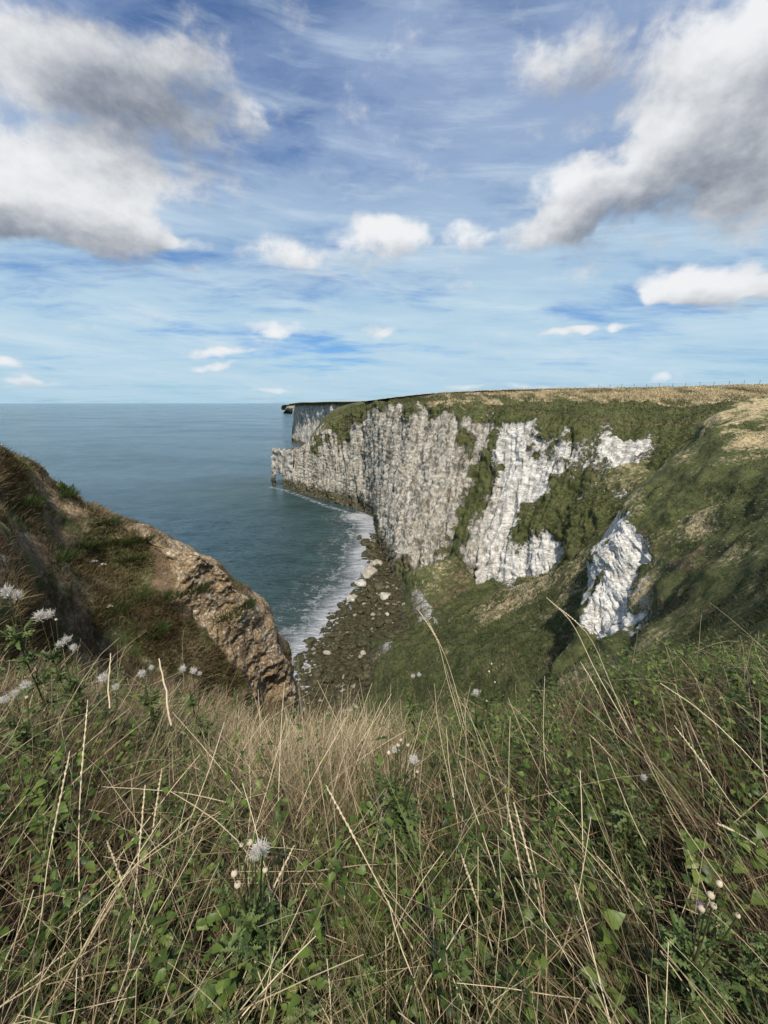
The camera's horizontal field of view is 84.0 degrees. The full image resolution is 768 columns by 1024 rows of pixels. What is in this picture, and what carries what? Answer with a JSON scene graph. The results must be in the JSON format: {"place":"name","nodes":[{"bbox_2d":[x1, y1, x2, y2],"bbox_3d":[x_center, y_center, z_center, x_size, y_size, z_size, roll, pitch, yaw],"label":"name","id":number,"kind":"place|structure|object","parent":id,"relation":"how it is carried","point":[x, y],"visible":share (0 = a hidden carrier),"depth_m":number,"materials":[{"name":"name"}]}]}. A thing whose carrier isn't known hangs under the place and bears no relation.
{"place":"outdoors","nodes":[
{"label":"outdoors","id":0,"kind":"place"},
{"bbox_2d":[0,455,307,740],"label":"spur","id":1,"kind":"structure","parent":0,"point":[256,633],"depth_m":14.35,"materials":[{"name":"stone"}]},
{"bbox_2d":[19,460,32,472],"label":"gorse bush","id":2,"kind":"object","parent":1,"relation":"on","point":[27,466],"visible":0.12,"depth_m":12.36,"materials":[{"name":"green plant"}]},
{"bbox_2d":[16,492,55,508],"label":"grass tussock","id":3,"kind":"object","parent":1,"relation":"on","point":[30,501],"depth_m":11.11,"materials":[{"name":"plant"}]},
{"bbox_2d":[56,480,75,492],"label":"gorse bush","id":4,"kind":"object","parent":1,"relation":"on","point":[60,484],"visible":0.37,"depth_m":14.17,"materials":[{"name":"green plant"}]},
{"bbox_2d":[49,545,85,563],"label":"grass tussock","id":5,"kind":"object","parent":1,"relation":"on","point":[69,554],"depth_m":10.95,"materials":[{"name":"plant"}]},
{"bbox_2d":[55,486,81,499],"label":"grass tussock","id":6,"kind":"object","parent":1,"relation":"on","point":[73,493],"depth_m":13.85,"materials":[{"name":"plant"}]},
{"bbox_2d":[76,537,100,550],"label":"grass tussock","id":7,"kind":"object","parent":1,"relation":"on","point":[90,545],"depth_m":13.38,"materials":[{"name":"plant"}]},
{"bbox_2d":[87,514,121,526],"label":"grass tussock","id":8,"kind":"object","parent":1,"relation":"on","point":[113,521],"depth_m":14.28,"materials":[{"name":"plant"}]},
{"bbox_2d":[95,535,127,547],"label":"grass tussock","id":9,"kind":"object","parent":1,"relation":"on","point":[106,542],"depth_m":14.15,"materials":[{"name":"plant"}]},
{"bbox_2d":[95,595,133,620],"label":"grass tussock","id":10,"kind":"object","parent":1,"relation":"on","point":[123,605],"depth_m":11.73,"materials":[{"name":"plant"}]},
{"bbox_2d":[109,551,146,562],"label":"grass tussock","id":11,"kind":"object","parent":1,"relation":"on","point":[129,560],"depth_m":14.25,"materials":[{"name":"plant"}]},
{"bbox_2d":[122,582,154,604],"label":"grass tussock","id":12,"kind":"object","parent":1,"relation":"on","point":[136,593],"depth_m":13.30,"materials":[{"name":"plant"}]},
{"bbox_2d":[122,531,156,543],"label":"grass tussock","id":13,"kind":"object","parent":1,"relation":"on","point":[140,540],"depth_m":14.49,"materials":[{"name":"plant"}]},
{"bbox_2d":[0,441,308,744],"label":"spur grass","id":14,"kind":"structure","parent":1,"relation":"on","point":[11,493],"depth_m":12.11,"materials":[{"name":"plant"}]},
{"bbox_2d":[132,619,176,642],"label":"grass tussock","id":15,"kind":"object","parent":1,"relation":"on","point":[166,625],"depth_m":12.60,"materials":[{"name":"plant"}]},
{"bbox_2d":[139,585,182,605],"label":"grass tussock","id":16,"kind":"object","parent":1,"relation":"on","point":[171,596],"depth_m":13.76,"materials":[{"name":"plant"}]},
{"bbox_2d":[180,580,212,595],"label":"grass tussock","id":17,"kind":"object","parent":1,"relation":"on","point":[207,585],"depth_m":14.46,"materials":[{"name":"plant"}]},
{"bbox_2d":[214,606,243,622],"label":"grass tussock","id":18,"kind":"object","parent":1,"relation":"on","point":[235,617],"depth_m":15.42,"materials":[{"name":"plant"}]},
{"bbox_2d":[230,594,257,610],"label":"grass tussock","id":19,"kind":"object","parent":1,"relation":"on","point":[251,603],"depth_m":15.97,"materials":[{"name":"plant"}]},
{"bbox_2d":[0,403,400,734],"bbox_3d":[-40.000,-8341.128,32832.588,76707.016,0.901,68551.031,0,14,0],"label":"sea","id":20,"kind":"structure","parent":0,"point":[196,476],"depth_m":322.26,"materials":[{"name":"liquid"}]},
{"bbox_2d":[270,448,293,488],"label":"sea arch","id":21,"kind":"structure","parent":20,"relation":"in","point":[282,462],"depth_m":317.63,"materials":[{"name":"stone"}]},
{"bbox_2d":[281,405,293,413],"bbox_3d":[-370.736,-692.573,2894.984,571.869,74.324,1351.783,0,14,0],"label":"headland","id":22,"kind":"structure","parent":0,"point":[288,408],"depth_m":2512.68,"materials":[{"name":"stone"}]},
{"bbox_2d":[287,401,360,446],"bbox_3d":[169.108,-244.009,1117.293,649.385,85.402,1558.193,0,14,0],"label":"cliff","id":23,"kind":"structure","parent":0,"point":[308,417],"depth_m":596.44,"materials":[{"name":"stone"}]},
{"bbox_2d":[294,533,408,734],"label":"beach","id":24,"kind":"structure","parent":0,"point":[343,663],"depth_m":107.45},
{"bbox_2d":[293,661,302,670],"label":"boulder","id":25,"kind":"object","parent":24,"relation":"on","point":[297,664],"visible":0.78,"depth_m":102.38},
{"bbox_2d":[293,655,304,660],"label":"boulder","id":26,"kind":"object","parent":24,"relation":"on","point":[297,657],"visible":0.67,"depth_m":106.27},
{"bbox_2d":[302,637,316,643],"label":"boulder","id":27,"kind":"object","parent":24,"relation":"on","point":[309,640],"visible":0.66,"depth_m":113.69,"materials":[{"name":"stone"}]},
{"bbox_2d":[313,676,321,685],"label":"boulder","id":28,"kind":"object","parent":24,"relation":"on","point":[318,678],"visible":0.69,"depth_m":96.90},
{"bbox_2d":[313,666,323,676],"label":"boulder","id":29,"kind":"object","parent":24,"relation":"on","point":[318,671],"visible":0.9,"depth_m":98.92,"materials":[{"name":"stone"}]},
{"bbox_2d":[321,673,334,682],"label":"boulder","id":30,"kind":"object","parent":24,"relation":"on","point":[327,679],"visible":0.89,"depth_m":95.85,"materials":[{"name":"stone"}]},
{"bbox_2d":[326,656,336,662],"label":"boulder","id":31,"kind":"object","parent":24,"relation":"on","point":[331,659],"visible":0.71,"depth_m":103.84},
{"bbox_2d":[330,642,340,650],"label":"boulder","id":32,"kind":"object","parent":24,"relation":"on","point":[336,645],"visible":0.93,"depth_m":109.29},
{"bbox_2d":[334,636,343,641],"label":"boulder","id":33,"kind":"object","parent":24,"relation":"on","point":[338,638],"visible":0.88,"depth_m":112.71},
{"bbox_2d":[346,595,354,602],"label":"boulder","id":34,"kind":"object","parent":24,"relation":"on","point":[350,598],"visible":0.88,"depth_m":136.78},
{"bbox_2d":[355,596,363,603],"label":"boulder","id":35,"kind":"object","parent":24,"relation":"on","point":[358,599],"visible":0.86,"depth_m":135.84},
{"bbox_2d":[354,579,365,587],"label":"boulder","id":36,"kind":"object","parent":24,"relation":"on","point":[360,583],"visible":0.97,"depth_m":148.00,"materials":[{"name":"stone"}]},
{"bbox_2d":[355,673,365,681],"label":"boulder","id":37,"kind":"object","parent":24,"relation":"on","point":[359,675],"visible":0.71,"depth_m":93.82,"materials":[{"name":"stone"}]},
{"bbox_2d":[357,636,369,647],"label":"boulder","id":38,"kind":"object","parent":24,"relation":"on","point":[363,641],"visible":0.88,"depth_m":109.41,"materials":[{"name":"stone"}]},
{"bbox_2d":[360,538,369,545],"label":"boulder","id":39,"kind":"object","parent":24,"relation":"on","point":[364,542],"visible":0.72,"depth_m":191.81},
{"bbox_2d":[362,662,372,669],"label":"boulder","id":40,"kind":"object","parent":24,"relation":"on","point":[368,666],"visible":0.73,"depth_m":96.99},
{"bbox_2d":[363,669,372,679],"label":"boulder","id":41,"kind":"object","parent":24,"relation":"on","point":[366,672],"visible":0.6,"depth_m":94.34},
{"bbox_2d":[360,566,377,577],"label":"boulder","id":42,"kind":"object","parent":24,"relation":"on","point":[367,571],"visible":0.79,"depth_m":156.81,"materials":[{"name":"stone"}]},
{"bbox_2d":[364,549,378,556],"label":"boulder","id":43,"kind":"object","parent":24,"relation":"on","point":[368,553],"visible":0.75,"depth_m":176.81,"materials":[{"name":"stone"}]},
{"bbox_2d":[366,594,377,599],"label":"boulder","id":44,"kind":"object","parent":24,"relation":"on","point":[370,596],"visible":0.72,"depth_m":136.90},
{"bbox_2d":[366,542,378,548],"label":"boulder","id":45,"kind":"object","parent":24,"relation":"on","point":[371,545],"visible":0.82,"depth_m":186.00,"materials":[{"name":"stone"}]},
{"bbox_2d":[369,559,382,566],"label":"boulder","id":46,"kind":"object","parent":24,"relation":"on","point":[375,562],"visible":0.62,"depth_m":165.69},
{"bbox_2d":[373,581,386,590],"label":"boulder","id":47,"kind":"object","parent":24,"relation":"on","point":[379,586],"visible":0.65,"depth_m":144.95,"materials":[{"name":"stone"}]},
{"bbox_2d":[375,620,384,627],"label":"boulder","id":48,"kind":"object","parent":24,"relation":"on","point":[379,624],"visible":1,"depth_m":118.22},
{"bbox_2d":[378,592,390,599],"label":"boulder","id":49,"kind":"object","parent":24,"relation":"on","point":[384,595],"visible":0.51,"depth_m":137.06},
{"bbox_2d":[385,617,392,623],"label":"boulder","id":50,"kind":"object","parent":24,"relation":"on","point":[389,620],"visible":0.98,"depth_m":119.41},
{"bbox_2d":[384,632,398,638],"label":"boulder","id":51,"kind":"object","parent":24,"relation":"on","point":[389,635],"visible":0.64,"depth_m":109.62,"materials":[{"name":"stone"}]},
{"bbox_2d":[0,608,767,1023],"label":"ground","id":52,"kind":"structure","parent":0,"point":[206,935],"depth_m":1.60,"materials":[{"name":"plant"}]},
{"bbox_2d":[1,751,69,997],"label":"grass stalk","id":53,"kind":"object","parent":52,"relation":"on","point":[60,796],"depth_m":1.31,"materials":[{"name":"plant"}]},
{"bbox_2d":[0,772,75,883],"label":"leafy plant","id":54,"kind":"object","parent":52,"relation":"on","point":[42,818],"visible":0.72,"depth_m":1.53,"materials":[{"name":"green plant"}]},
{"bbox_2d":[0,681,77,797],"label":"thistle","id":55,"kind":"object","parent":52,"relation":"on","point":[21,733],"visible":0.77,"depth_m":1.80,"materials":[{"name":"green plant"}]},
{"bbox_2d":[0,581,81,764],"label":"thistle","id":56,"kind":"object","parent":52,"relation":"on","point":[14,595],"visible":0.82,"depth_m":2.09,"materials":[{"name":"green plant"}]},
{"bbox_2d":[32,608,104,767],"bbox_3d":[-1.627,0.950,2.209,0.207,1.015,0.212,11,18,37],"label":"thistle","id":57,"kind":"object","parent":52,"relation":"on","point":[54,658],"visible":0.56,"depth_m":2.13,"materials":[{"name":"green plant"}]},
{"bbox_2d":[78,700,87,1020],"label":"grass stalk","id":58,"kind":"object","parent":52,"relation":"on","point":[83,746],"depth_m":1.36,"materials":[{"name":"plant"}]},
{"bbox_2d":[51,634,115,780],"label":"thistle","id":59,"kind":"object","parent":52,"relation":"on","point":[71,680],"visible":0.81,"depth_m":2.17,"materials":[{"name":"green plant"}]},
{"bbox_2d":[107,653,110,707],"bbox_3d":[-1.386,0.851,2.152,0.016,0.227,0.142,-5,15,-17],"label":"dead stick","id":60,"kind":"object","parent":52,"relation":"on","point":[108,681],"visible":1,"depth_m":2.15,"materials":[{"name":"plant"}]},
{"bbox_2d":[96,671,150,788],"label":"thistle","id":61,"kind":"object","parent":52,"relation":"on","point":[102,678],"visible":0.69,"depth_m":2.21,"materials":[{"name":"green plant"}]},
{"bbox_2d":[106,840,162,1015],"bbox_3d":[-0.711,1.190,1.220,0.315,0.380,0.017,13,20,42],"label":"grass stalk","id":62,"kind":"object","parent":52,"relation":"on","point":[114,860],"depth_m":1.28,"materials":[{"name":"plant"}]},
{"bbox_2d":[124,785,145,1022],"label":"grass stalk","id":63,"kind":"object","parent":52,"relation":"on","point":[141,824],"depth_m":1.27,"materials":[{"name":"plant"}]},
{"bbox_2d":[119,769,161,998],"bbox_3d":[-0.739,1.093,1.296,0.018,0.392,0.375,-1,14,-3],"label":"grass stalk","id":64,"kind":"object","parent":52,"relation":"on","point":[157,798],"depth_m":1.39,"materials":[{"name":"plant"}]},
{"bbox_2d":[129,665,184,793],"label":"thistle","id":65,"kind":"object","parent":52,"relation":"on","point":[147,703],"visible":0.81,"depth_m":2.31,"materials":[{"name":"green plant"}]},
{"bbox_2d":[159,658,171,725],"bbox_3d":[-1.150,0.945,2.247,0.019,0.295,0.195,-9,17,-32],"label":"dead stick","id":66,"kind":"object","parent":52,"relation":"on","point":[169,718],"visible":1,"depth_m":2.25,"materials":[{"name":"plant"}]},
{"bbox_2d":[104,759,227,795],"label":"grass stalk","id":67,"kind":"object","parent":52,"relation":"on","point":[161,759],"depth_m":1.74,"materials":[{"name":"plant"}]},
{"bbox_2d":[110,787,225,802],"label":"grass stalk","id":68,"kind":"object","parent":52,"relation":"on","point":[173,791],"depth_m":1.56,"materials":[{"name":"plant"}]},
{"bbox_2d":[145,901,242,1023],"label":"leafy plant","id":69,"kind":"object","parent":52,"relation":"on","point":[231,986],"visible":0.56,"depth_m":1.09,"materials":[{"name":"green plant"}]},
{"bbox_2d":[179,665,222,801],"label":"thistle","id":70,"kind":"object","parent":52,"relation":"on","point":[190,701],"visible":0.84,"depth_m":2.40,"materials":[{"name":"green plant"}]},
{"bbox_2d":[224,718,243,771],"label":"leafy plant","id":71,"kind":"object","parent":52,"relation":"on","point":[237,732],"visible":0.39,"depth_m":2.49,"materials":[{"name":"green plant"}]},
{"bbox_2d":[211,836,300,1023],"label":"thistle","id":72,"kind":"object","parent":52,"relation":"on","point":[248,935],"visible":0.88,"depth_m":1.06,"materials":[{"name":"green plant"}]},
{"bbox_2d":[239,846,294,948],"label":"grass stalk","id":73,"kind":"object","parent":52,"relation":"on","point":[274,885],"depth_m":1.22,"materials":[{"name":"plant"}]},
{"bbox_2d":[202,909,344,1023],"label":"leafy plant","id":74,"kind":"object","parent":52,"relation":"on","point":[257,1015],"visible":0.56,"depth_m":1.09,"materials":[{"name":"green plant"}]},
{"bbox_2d":[369,789,386,891],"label":"grass stalk","id":75,"kind":"object","parent":52,"relation":"on","point":[384,797],"depth_m":1.37,"materials":[{"name":"plant"}]},
{"bbox_2d":[326,785,435,985],"bbox_3d":[-0.017,1.098,1.234,0.430,0.464,0.040,10,18,35],"label":"grass stalk","id":76,"kind":"object","parent":52,"relation":"on","point":[343,817],"depth_m":1.25,"materials":[{"name":"plant"}]},
{"bbox_2d":[335,955,429,1023],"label":"leafy plant","id":77,"kind":"object","parent":52,"relation":"on","point":[371,981],"visible":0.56,"depth_m":1.06,"materials":[{"name":"green plant"}]},
{"bbox_2d":[0,627,767,1023],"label":"leafy weeds","id":78,"kind":"object","parent":52,"relation":"on","point":[158,975],"visible":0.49,"depth_m":1.49,"materials":[{"name":"green plant"}]},
{"bbox_2d":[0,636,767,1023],"bbox_3d":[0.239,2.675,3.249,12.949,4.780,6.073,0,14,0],"label":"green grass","id":79,"kind":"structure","parent":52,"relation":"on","point":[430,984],"depth_m":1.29,"materials":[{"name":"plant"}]},
{"bbox_2d":[0,634,767,1023],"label":"feathery weeds","id":80,"kind":"object","parent":52,"relation":"on","point":[636,890],"visible":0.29,"depth_m":1.58,"materials":[{"name":"green plant"}]},
{"bbox_2d":[373,738,430,906],"bbox_3d":[0.070,1.052,1.424,0.210,0.795,0.280,7,16,25],"label":"thistle","id":81,"kind":"object","parent":52,"relation":"on","point":[409,820],"visible":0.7,"depth_m":1.40,"materials":[{"name":"green plant"}]},
{"bbox_2d":[401,671,431,785],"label":"thistle","id":82,"kind":"object","parent":52,"relation":"on","point":[413,704],"visible":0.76,"depth_m":2.58,"materials":[{"name":"green plant"}]},
{"bbox_2d":[417,609,460,723],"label":"grass stalk","id":83,"kind":"object","parent":52,"relation":"on","point":[442,658],"depth_m":2.54,"materials":[{"name":"plant"}]},
{"bbox_2d":[427,620,464,722],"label":"grass stalk","id":84,"kind":"object","parent":52,"relation":"on","point":[447,662],"depth_m":2.54,"materials":[{"name":"plant"}]},
{"bbox_2d":[430,925,523,1023],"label":"leafy plant","id":85,"kind":"object","parent":52,"relation":"on","point":[453,965],"visible":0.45,"depth_m":1.08,"materials":[{"name":"green plant"}]},
{"bbox_2d":[463,689,494,793],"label":"thistle","id":86,"kind":"object","parent":52,"relation":"on","point":[476,725],"visible":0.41,"depth_m":2.47,"materials":[{"name":"green plant"}]},
{"bbox_2d":[460,853,498,986],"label":"grass stalk","id":87,"kind":"object","parent":52,"relation":"on","point":[468,876],"depth_m":1.15,"materials":[{"name":"plant"}]},
{"bbox_2d":[474,663,501,790],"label":"thistle","id":88,"kind":"object","parent":52,"relation":"on","point":[489,716],"visible":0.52,"depth_m":2.51,"materials":[{"name":"green plant"}]},
{"bbox_2d":[464,903,527,1023],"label":"leafy plant","id":89,"kind":"object","parent":52,"relation":"on","point":[489,958],"visible":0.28,"depth_m":1.17,"materials":[{"name":"green plant"}]},
{"bbox_2d":[505,794,545,1007],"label":"grass stalk","id":90,"kind":"object","parent":52,"relation":"on","point":[513,833],"depth_m":1.30,"materials":[{"name":"plant"}]},
{"bbox_2d":[513,802,554,1022],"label":"grass stalk","id":91,"kind":"object","parent":52,"relation":"on","point":[525,846],"depth_m":1.25,"materials":[{"name":"plant"}]},
{"bbox_2d":[542,704,588,780],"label":"leafy plant","id":92,"kind":"object","parent":52,"relation":"on","point":[557,732],"visible":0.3,"depth_m":2.35,"materials":[{"name":"green plant"}]},
{"bbox_2d":[546,597,631,733],"bbox_3d":[1.109,0.800,2.316,0.049,0.508,0.574,-8,17,-30],"label":"grass stalk","id":93,"kind":"object","parent":52,"relation":"on","point":[592,664],"depth_m":2.31,"materials":[{"name":"plant"}]},
{"bbox_2d":[561,609,626,723],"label":"grass stalk","id":94,"kind":"object","parent":52,"relation":"on","point":[599,656],"depth_m":2.31,"materials":[{"name":"plant"}]},
{"bbox_2d":[580,661,643,830],"bbox_3d":[1.108,1.083,1.988,0.129,0.341,0.803,1,14,4],"label":"grass stalk","id":95,"kind":"object","parent":52,"relation":"on","point":[609,719],"depth_m":2.22,"materials":[{"name":"plant"}]},
{"bbox_2d":[589,734,648,853],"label":"grass stalk","id":96,"kind":"object","parent":52,"relation":"on","point":[610,756],"depth_m":1.95,"materials":[{"name":"plant"}]},
{"bbox_2d":[591,774,662,894],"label":"thistle","id":97,"kind":"object","parent":52,"relation":"on","point":[625,818],"visible":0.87,"depth_m":1.55,"materials":[{"name":"green plant"}]},
{"bbox_2d":[559,819,696,943],"bbox_3d":[0.774,1.173,1.334,0.453,0.291,0.048,6,16,23],"label":"grass stalk","id":98,"kind":"object","parent":52,"relation":"on","point":[602,868],"depth_m":1.38,"materials":[{"name":"plant"}]},
{"bbox_2d":[577,909,709,1023],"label":"leafy plant","id":99,"kind":"object","parent":52,"relation":"on","point":[615,922],"visible":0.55,"depth_m":1.06,"materials":[{"name":"green plant"}]},
{"bbox_2d":[630,880,740,1023],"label":"thistle","id":100,"kind":"object","parent":52,"relation":"on","point":[688,958],"visible":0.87,"depth_m":0.97,"materials":[{"name":"green plant"}]},
{"bbox_2d":[642,909,767,1023],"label":"leafy plant","id":101,"kind":"object","parent":52,"relation":"on","point":[753,965],"visible":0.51,"depth_m":1.04,"materials":[{"name":"green plant"}]},
{"bbox_2d":[674,725,767,848],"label":"grass stalk","id":102,"kind":"object","parent":52,"relation":"on","point":[694,751],"depth_m":1.46,"materials":[{"name":"plant"}]},
{"bbox_2d":[680,820,767,950],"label":"leafy plant","id":103,"kind":"object","parent":52,"relation":"on","point":[706,876],"visible":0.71,"depth_m":1.31,"materials":[{"name":"green plant"}]},
{"bbox_2d":[716,823,757,846],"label":"grass stalk","id":104,"kind":"object","parent":52,"relation":"on","point":[725,827],"depth_m":1.28,"materials":[{"name":"plant"}]},
{"bbox_2d":[0,0,767,402],"label":"sky","id":105,"kind":"structure","parent":0,"point":[202,201],"materials":[{"name":"blue"}]},
{"bbox_2d":[355,459,655,734],"bbox_3d":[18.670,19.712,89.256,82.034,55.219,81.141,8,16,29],"label":"slope grass","id":106,"kind":"structure","parent":0,"point":[477,652],"depth_m":80.25,"materials":[{"name":"plant"}]},
{"bbox_2d":[288,385,766,584],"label":"cliff","id":107,"kind":"structure","parent":0,"point":[399,479],"depth_m":139.42,"materials":[{"name":"stone"}]},
{"bbox_2d":[290,391,766,581],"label":"ledge grass","id":108,"kind":"structure","parent":107,"relation":"on","point":[585,414],"depth_m":121.17,"materials":[{"name":"plant"}]},
{"bbox_2d":[368,383,767,407],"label":"clifftop grass","id":109,"kind":"structure","parent":107,"relation":"on","point":[736,388],"depth_m":136.03,"materials":[{"name":"plant"}]},
{"bbox_2d":[598,380,763,387],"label":"wire fence","id":110,"kind":"object","parent":107,"relation":"on","point":[646,385],"visible":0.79,"depth_m":138.26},
{"bbox_2d":[498,397,767,841],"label":"slope","id":111,"kind":"structure","parent":0,"point":[612,556],"depth_m":44.26,"materials":[{"name":"plant"}]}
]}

